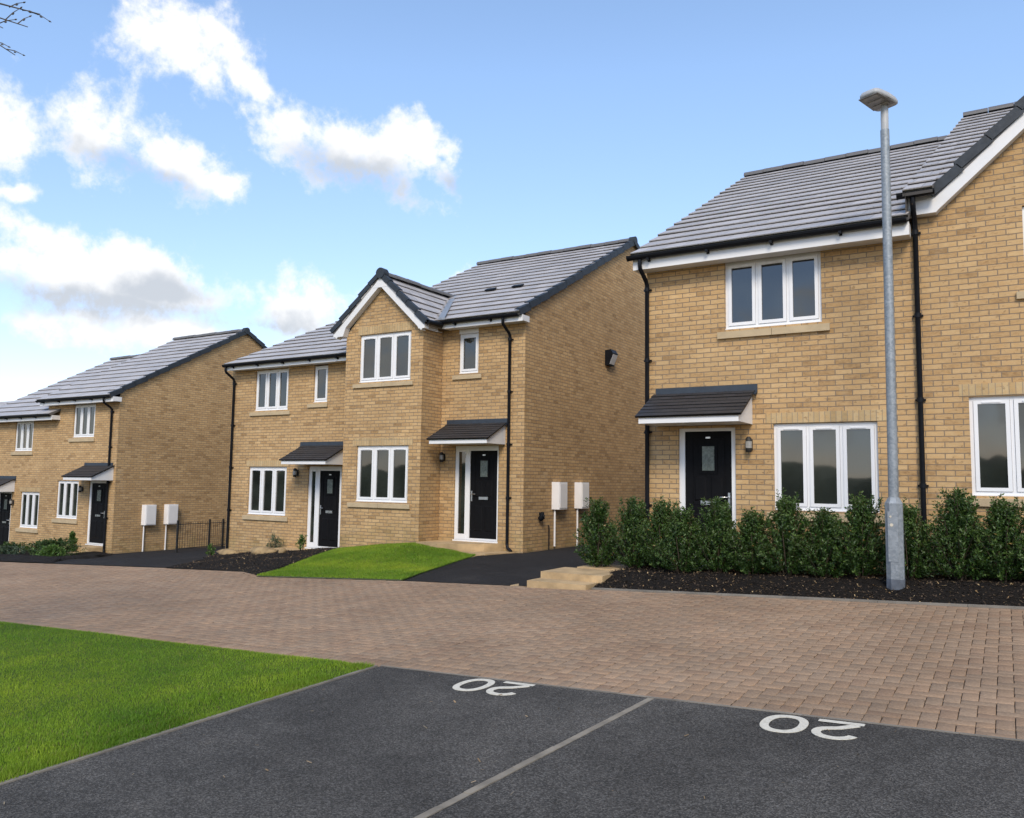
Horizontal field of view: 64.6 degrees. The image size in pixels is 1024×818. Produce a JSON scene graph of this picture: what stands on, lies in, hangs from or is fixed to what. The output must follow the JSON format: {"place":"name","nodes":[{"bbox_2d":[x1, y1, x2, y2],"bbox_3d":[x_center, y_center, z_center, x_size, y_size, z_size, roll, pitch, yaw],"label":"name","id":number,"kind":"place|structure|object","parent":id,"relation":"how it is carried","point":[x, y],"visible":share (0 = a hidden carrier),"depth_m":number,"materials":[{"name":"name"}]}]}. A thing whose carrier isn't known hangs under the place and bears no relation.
{"place":"outdoors","nodes":[
{"label":"outdoors","id":0,"kind":"place"},
{"bbox_2d":[0,401,11,405],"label":"distant house","id":1,"kind":"structure","parent":0,"point":[3,403],"depth_m":113.48,"materials":[{"name":"brick"}]},
{"bbox_2d":[55,546,224,567],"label":"driveway","id":2,"kind":"structure","parent":0,"point":[164,558],"depth_m":20.39,"materials":[{"name":"black asphalt"}]},
{"bbox_2d":[0,621,374,782],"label":"front lawn","id":3,"kind":"structure","parent":0,"point":[35,637],"depth_m":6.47,"materials":[{"name":"green plant"}]},
{"bbox_2d":[0,2,50,55],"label":"bare tree","id":4,"kind":"object","parent":3,"relation":"on","point":[20,8],"visible":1,"depth_m":5.61,"materials":[{"name":"grey plant"}]},
{"bbox_2d":[0,538,509,585],"bbox_3d":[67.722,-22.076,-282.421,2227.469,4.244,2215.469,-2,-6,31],"label":"ground","id":5,"kind":"structure","parent":0,"point":[221,570],"depth_m":17.12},
{"bbox_2d":[0,551,112,562],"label":"planting bed","id":6,"kind":"object","parent":5,"relation":"on","point":[25,557],"visible":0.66,"depth_m":20.47,"materials":[{"name":"black soil"}]},
{"bbox_2d":[0,544,31,554],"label":"shrub","id":7,"kind":"object","parent":6,"relation":"on","point":[6,549],"visible":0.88,"depth_m":23.72,"materials":[{"name":"green plant"}]},
{"bbox_2d":[1,541,32,552],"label":"shrub","id":8,"kind":"object","parent":6,"relation":"on","point":[19,545],"visible":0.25,"depth_m":26.22,"materials":[{"name":"green plant"}]},
{"bbox_2d":[23,538,52,552],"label":"shrub","id":9,"kind":"object","parent":6,"relation":"on","point":[36,547],"visible":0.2,"depth_m":25.74,"materials":[{"name":"green plant"}]},
{"bbox_2d":[28,543,66,555],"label":"shrub","id":10,"kind":"object","parent":6,"relation":"on","point":[51,550],"visible":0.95,"depth_m":23.23,"materials":[{"name":"green plant"}]},
{"bbox_2d":[23,537,87,555],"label":"shrub","id":11,"kind":"object","parent":6,"relation":"on","point":[61,542],"visible":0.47,"depth_m":24.67,"materials":[{"name":"green plant"}]},
{"bbox_2d":[66,531,77,551],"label":"shrub","id":12,"kind":"object","parent":6,"relation":"on","point":[72,535],"visible":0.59,"depth_m":25.90,"materials":[{"name":"green plant"}]},
{"bbox_2d":[0,354,138,546],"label":"brick house","id":13,"kind":"structure","parent":5,"relation":"on","point":[23,428],"depth_m":29.15,"materials":[{"name":"beige brick"}]},
{"bbox_2d":[0,492,11,545],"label":"door","id":14,"kind":"structure","parent":13,"relation":"in","point":[5,509],"depth_m":29.54,"materials":[{"name":"black plastic"}]},
{"bbox_2d":[10,421,33,454],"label":"window","id":15,"kind":"structure","parent":13,"relation":"in","point":[24,435],"depth_m":29.29,"materials":[{"name":"white plastic"}]},
{"bbox_2d":[15,487,40,532],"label":"window","id":16,"kind":"structure","parent":13,"relation":"in","point":[30,502],"depth_m":28.72,"materials":[{"name":"white plastic"}]},
{"bbox_2d":[64,545,102,559],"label":"door steps","id":17,"kind":"structure","parent":5,"relation":"on","point":[92,548],"depth_m":25.93,"materials":[{"name":"stone"}]},
{"bbox_2d":[35,327,267,553],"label":"brick house","id":18,"kind":"structure","parent":5,"relation":"on","point":[137,453],"depth_m":27.81,"materials":[{"name":"beige brick"}]},
{"bbox_2d":[51,481,78,523],"bbox_3d":[-15.123,3.157,27.540,1.500,1.425,0.155,-2,-6,31],"label":"window","id":19,"kind":"structure","parent":18,"relation":"in","point":[67,502],"depth_m":27.55,"materials":[{"name":"white plastic"}]},
{"bbox_2d":[68,404,95,441],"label":"window","id":20,"kind":"structure","parent":18,"relation":"in","point":[84,424],"depth_m":27.42,"materials":[{"name":"white plastic"}]},
{"bbox_2d":[85,481,106,545],"bbox_3d":[-13.610,3.414,26.612,1.014,2.110,0.130,-2,-6,31],"label":"door","id":21,"kind":"structure","parent":18,"relation":"in","point":[95,532],"depth_m":26.64,"materials":[{"name":"black plastic"}]},
{"bbox_2d":[0,665,377,785],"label":"lawn edging","id":22,"kind":"object","parent":5,"relation":"on","point":[164,732],"visible":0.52,"depth_m":5.17,"materials":[{"name":"concrete"}]},
{"bbox_2d":[175,519,225,552],"bbox_3d":[-9.895,4.124,26.235,0.197,1.163,3.335,0,-5,8],"label":"metal fence","id":23,"kind":"object","parent":5,"relation":"on","point":[222,522],"visible":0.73,"depth_m":26.02,"materials":[{"name":"black metal"}]},
{"bbox_2d":[165,547,339,574],"bbox_3d":[-5.424,3.401,18.390,3.906,0.518,8.047,2,-5,-10],"label":"planting bed","id":24,"kind":"object","parent":5,"relation":"on","point":[255,570],"visible":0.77,"depth_m":16.73,"materials":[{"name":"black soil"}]},
{"bbox_2d":[205,543,215,555],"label":"bedding plant","id":25,"kind":"object","parent":24,"relation":"on","point":[211,550],"visible":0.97,"depth_m":20.75,"materials":[{"name":"green plant"}]},
{"bbox_2d":[216,549,240,554],"bbox_3d":[-7.209,3.647,20.627,0.688,0.175,0.485,-2,-6,31],"label":"rock","id":26,"kind":"object","parent":24,"relation":"on","point":[225,551],"visible":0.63,"depth_m":20.47,"materials":[{"name":"stone"}]},
{"bbox_2d":[251,546,276,553],"bbox_3d":[-5.925,3.404,19.388,0.694,0.227,0.450,-1,-5,16],"label":"rock","id":27,"kind":"object","parent":24,"relation":"on","point":[260,550],"visible":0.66,"depth_m":19.23,"materials":[{"name":"stone"}]},
{"bbox_2d":[266,532,283,547],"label":"bedding plant","id":28,"kind":"object","parent":24,"relation":"on","point":[275,540],"visible":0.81,"depth_m":20.66,"materials":[{"name":"green plant"}]},
{"bbox_2d":[278,548,286,552],"bbox_3d":[-5.321,3.295,18.794,0.186,0.163,0.187,-3,-6,35],"label":"rock","id":29,"kind":"object","parent":24,"relation":"on","point":[282,550],"visible":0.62,"depth_m":18.73,"materials":[{"name":"stone"}]},
{"bbox_2d":[274,547,306,549],"bbox_3d":[-5.094,3.615,20.119,2.000,0.235,0.445,-2,-6,31],"label":"door slab","id":30,"kind":"structure","parent":24,"relation":"on","point":[288,548],"depth_m":20.40,"materials":[{"name":"stone"}]},
{"bbox_2d":[295,534,307,549],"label":"bedding plant","id":31,"kind":"object","parent":24,"relation":"on","point":[301,541],"visible":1,"depth_m":19.59,"materials":[{"name":"green plant"}]},
{"bbox_2d":[222,321,346,551],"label":"brick house","id":32,"kind":"structure","parent":5,"relation":"on","point":[286,446],"depth_m":21.17,"materials":[{"name":"beige brick"}]},
{"bbox_2d":[242,460,288,520],"bbox_3d":[-6.463,2.147,21.403,1.690,1.570,0.155,-2,-6,31],"label":"window","id":33,"kind":"structure","parent":32,"relation":"in","point":[267,486],"depth_m":21.42,"materials":[{"name":"white plastic"}]},
{"bbox_2d":[249,369,290,415],"bbox_3d":[-6.404,-0.441,21.621,1.520,1.225,0.155,-2,-6,31],"label":"window","id":34,"kind":"structure","parent":32,"relation":"in","point":[272,385],"depth_m":21.64,"materials":[{"name":"white plastic"}]},
{"bbox_2d":[307,365,327,407],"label":"window","id":35,"kind":"structure","parent":32,"relation":"in","point":[321,372],"depth_m":20.73,"materials":[{"name":"white plastic"}]},
{"bbox_2d":[305,466,341,548],"bbox_3d":[-4.690,2.476,20.310,1.174,2.070,0.130,-2,-6,31],"label":"door","id":36,"kind":"structure","parent":32,"relation":"in","point":[324,493],"depth_m":20.32,"materials":[{"name":"black plastic"}]},
{"bbox_2d":[257,576,402,580],"bbox_3d":[-3.132,2.913,13.654,3.012,0.255,0.045,-2,-6,25],"label":"garden edging","id":37,"kind":"object","parent":5,"relation":"on","point":[332,578],"visible":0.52,"depth_m":13.48,"materials":[{"name":"concrete"}]},
{"bbox_2d":[416,540,515,556],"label":"door steps","id":38,"kind":"structure","parent":5,"relation":"on","point":[479,548],"depth_m":17.25,"materials":[{"name":"stone"}]},
{"bbox_2d":[330,236,646,552],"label":"brick house","id":39,"kind":"structure","parent":5,"relation":"on","point":[500,400],"depth_m":18.58,"materials":[{"name":"beige brick"}]},
{"bbox_2d":[347,437,412,508],"bbox_3d":[-2.991,1.452,18.471,1.850,1.590,0.155,-2,-6,31],"label":"window","id":40,"kind":"structure","parent":39,"relation":"in","point":[382,471],"depth_m":18.46,"materials":[{"name":"white plastic"}]},
{"bbox_2d":[352,322,413,387],"bbox_3d":[-2.940,-1.225,18.703,1.780,1.435,0.155,-2,-6,31],"label":"window","id":41,"kind":"structure","parent":39,"relation":"in","point":[384,357],"depth_m":18.69,"materials":[{"name":"white plastic"}]},
{"bbox_2d":[452,333,481,379],"bbox_3d":[-0.983,-1.193,18.387,0.790,1.040,0.155,-2,-6,31],"label":"window","id":42,"kind":"structure","parent":39,"relation":"in","point":[469,343],"depth_m":18.39,"materials":[{"name":"white plastic"}]},
{"bbox_2d":[452,445,498,542],"bbox_3d":[-0.778,1.877,17.982,1.194,2.120,0.130,-2,-6,31],"label":"door","id":43,"kind":"structure","parent":39,"relation":"in","point":[476,471],"depth_m":17.99,"materials":[{"name":"black plastic"}]},
{"bbox_2d":[0,666,1023,817],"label":"parking bays","id":44,"kind":"object","parent":5,"relation":"on","point":[367,743],"visible":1,"depth_m":4.31,"materials":[{"name":"grey asphalt"}]},
{"bbox_2d":[452,679,534,695],"bbox_3d":[-0.159,2.055,5.996,0.565,0.031,0.370,-2,-6,31],"label":"parking number","id":45,"kind":"object","parent":44,"relation":"on","point":[488,684],"visible":1,"depth_m":5.98,"materials":[{"name":"paint"}]},
{"bbox_2d":[414,698,653,817],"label":"bay divider","id":46,"kind":"object","parent":44,"relation":"on","point":[457,798],"visible":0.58,"depth_m":4.31,"materials":[{"name":"grey paint"}]},
{"bbox_2d":[760,715,864,739],"bbox_3d":[1.770,1.889,4.818,0.565,0.031,0.370,-2,-6,31],"label":"parking number","id":47,"kind":"object","parent":44,"relation":"on","point":[801,726],"visible":1,"depth_m":4.80,"materials":[{"name":"paint"}]},
{"bbox_2d":[510,564,628,589],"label":"garden steps","id":48,"kind":"structure","parent":5,"relation":"on","point":[586,577],"depth_m":11.73,"materials":[{"name":"stone"}]},
{"bbox_2d":[573,497,618,566],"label":"hedge shrub","id":49,"kind":"object","parent":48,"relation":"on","point":[594,529],"visible":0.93,"depth_m":12.68,"materials":[{"name":"green plant"}]},
{"bbox_2d":[381,665,1023,741],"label":"bay end edging","id":50,"kind":"object","parent":5,"relation":"on","point":[726,705],"visible":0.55,"depth_m":5.28,"materials":[{"name":"concrete"}]},
{"bbox_2d":[626,135,946,570],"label":"brick house","id":51,"kind":"structure","parent":5,"relation":"on","point":[765,370],"depth_m":12.04,"materials":[{"name":"beige brick"}]},
{"bbox_2d":[679,427,736,565],"bbox_3d":[2.997,1.361,12.391,0.914,2.140,0.130,-2,-6,31],"label":"door","id":52,"kind":"structure","parent":51,"relation":"in","point":[707,456],"depth_m":12.44,"materials":[{"name":"black plastic"}]},
{"bbox_2d":[717,251,829,338],"bbox_3d":[3.894,-1.688,12.122,1.630,1.190,0.155,-2,-6,31],"label":"window","id":53,"kind":"structure","parent":51,"relation":"in","point":[781,290],"depth_m":12.12,"materials":[{"name":"white plastic"}]},
{"bbox_2d":[765,409,886,522],"bbox_3d":[4.464,0.812,11.529,1.650,1.560,0.155,-2,-6,31],"label":"window","id":54,"kind":"structure","parent":51,"relation":"in","point":[825,463],"depth_m":11.54,"materials":[{"name":"white plastic"}]},
{"bbox_2d":[592,587,1023,608],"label":"bed kerb","id":55,"kind":"structure","parent":5,"relation":"on","point":[859,600],"depth_m":9.69,"materials":[{"name":"concrete"}]},
{"bbox_2d":[594,565,1023,606],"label":"hedge bed","id":56,"kind":"object","parent":5,"relation":"on","point":[866,582],"visible":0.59,"depth_m":10.17,"materials":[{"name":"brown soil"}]},
{"bbox_2d":[604,496,651,567],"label":"hedge shrub","id":57,"kind":"object","parent":56,"relation":"on","point":[634,513],"visible":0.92,"depth_m":12.39,"materials":[{"name":"green plant"}]},
{"bbox_2d":[636,496,677,568],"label":"hedge shrub","id":58,"kind":"object","parent":56,"relation":"on","point":[660,516],"visible":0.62,"depth_m":12.02,"materials":[{"name":"green plant"}]},
{"bbox_2d":[652,501,712,572],"bbox_3d":[2.445,1.878,11.655,0.909,1.126,0.863,4,-6,-29],"label":"hedge shrub","id":59,"kind":"object","parent":56,"relation":"on","point":[681,523],"visible":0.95,"depth_m":11.59,"materials":[{"name":"green plant"}]},
{"bbox_2d":[685,496,743,572],"bbox_3d":[2.928,1.817,11.517,0.859,1.166,0.854,-2,-6,30],"label":"hedge shrub","id":60,"kind":"object","parent":56,"relation":"on","point":[715,525],"visible":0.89,"depth_m":11.37,"materials":[{"name":"green plant"}]},
{"bbox_2d":[722,506,783,574],"bbox_3d":[3.321,1.856,11.191,0.949,1.026,0.854,5,-7,-41],"label":"hedge shrub","id":61,"kind":"object","parent":56,"relation":"on","point":[745,560],"visible":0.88,"depth_m":11.09,"materials":[{"name":"green plant"}]},
{"bbox_2d":[754,488,820,575],"bbox_3d":[3.714,1.696,10.922,0.909,1.274,0.863,4,-6,-30],"label":"hedge shrub","id":62,"kind":"object","parent":56,"relation":"on","point":[786,524],"visible":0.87,"depth_m":10.85,"materials":[{"name":"green plant"}]},
{"bbox_2d":[787,506,858,577],"bbox_3d":[4.149,1.800,10.754,0.923,1.012,0.917,-2,-6,29],"label":"hedge shrub","id":63,"kind":"object","parent":56,"relation":"on","point":[821,539],"visible":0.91,"depth_m":10.59,"materials":[{"name":"green plant"}]},
{"bbox_2d":[831,491,885,577],"bbox_3d":[4.521,1.660,10.479,0.930,1.207,0.837,5,-7,-42],"label":"hedge shrub","id":64,"kind":"object","parent":56,"relation":"on","point":[861,531],"visible":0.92,"depth_m":10.38,"materials":[{"name":"green plant"}]},
{"bbox_2d":[859,88,905,589],"bbox_3d":[4.604,-0.800,10.007,0.470,6.505,0.320,4,-6,-32],"label":"street lamp","id":65,"kind":"object","parent":56,"relation":"on","point":[878,100],"visible":0.96,"depth_m":10.01,"materials":[{"name":"metal"}]},
{"bbox_2d":[875,496,948,578],"bbox_3d":[4.998,1.662,10.205,0.834,1.118,0.793,4,-6,-31],"label":"hedge shrub","id":66,"kind":"object","parent":56,"relation":"on","point":[914,567],"visible":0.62,"depth_m":10.12,"materials":[{"name":"green plant"}]},
{"bbox_2d":[916,487,1003,580],"bbox_3d":[5.526,1.580,10.031,0.950,1.239,0.944,-2,-6,28],"label":"hedge shrub","id":67,"kind":"object","parent":56,"relation":"on","point":[956,533],"visible":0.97,"depth_m":9.88,"materials":[{"name":"green plant"}]},
{"bbox_2d":[968,493,1023,582],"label":"hedge shrub","id":68,"kind":"object","parent":56,"relation":"on","point":[1004,517],"visible":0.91,"depth_m":9.64,"materials":[{"name":"green plant"}]},
{"bbox_2d":[1006,510,1023,570],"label":"hedge shrub","id":69,"kind":"object","parent":56,"relation":"on","point":[1012,549],"visible":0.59,"depth_m":9.52,"materials":[{"name":"green plant"}]},
{"bbox_2d":[896,96,1023,572],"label":"brick house","id":70,"kind":"structure","parent":5,"relation":"on","point":[962,194],"depth_m":10.71,"materials":[{"name":"beige brick"}]},
{"bbox_2d":[959,382,1023,506],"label":"window","id":71,"kind":"structure","parent":70,"relation":"in","point":[994,461],"depth_m":10.48,"materials":[{"name":"white plastic"}]},
{"bbox_2d":[1016,207,1023,298],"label":"window","id":72,"kind":"structure","parent":70,"relation":"in","point":[1020,295],"depth_m":10.42,"materials":[{"name":"white plastic"}]},
{"bbox_2d":[257,542,475,579],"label":"garden lawn","id":73,"kind":"structure","parent":0,"point":[378,565],"depth_m":15.13,"materials":[{"name":"green plant"}]},
{"bbox_2d":[0,562,1023,739],"bbox_3d":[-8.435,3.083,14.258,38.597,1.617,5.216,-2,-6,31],"label":"block paving","id":74,"kind":"structure","parent":0,"point":[863,661],"depth_m":7.99,"materials":[{"name":"brick"}]},
{"bbox_2d":[0,0,1023,401],"label":"sky","id":75,"kind":"structure","parent":0,"point":[169,169],"materials":[{"name":"blue"}]},
{"bbox_2d":[404,540,638,585],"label":"driveway","id":76,"kind":"structure","parent":0,"point":[520,569],"depth_m":14.32,"materials":[{"name":"black asphalt"}]}
]}

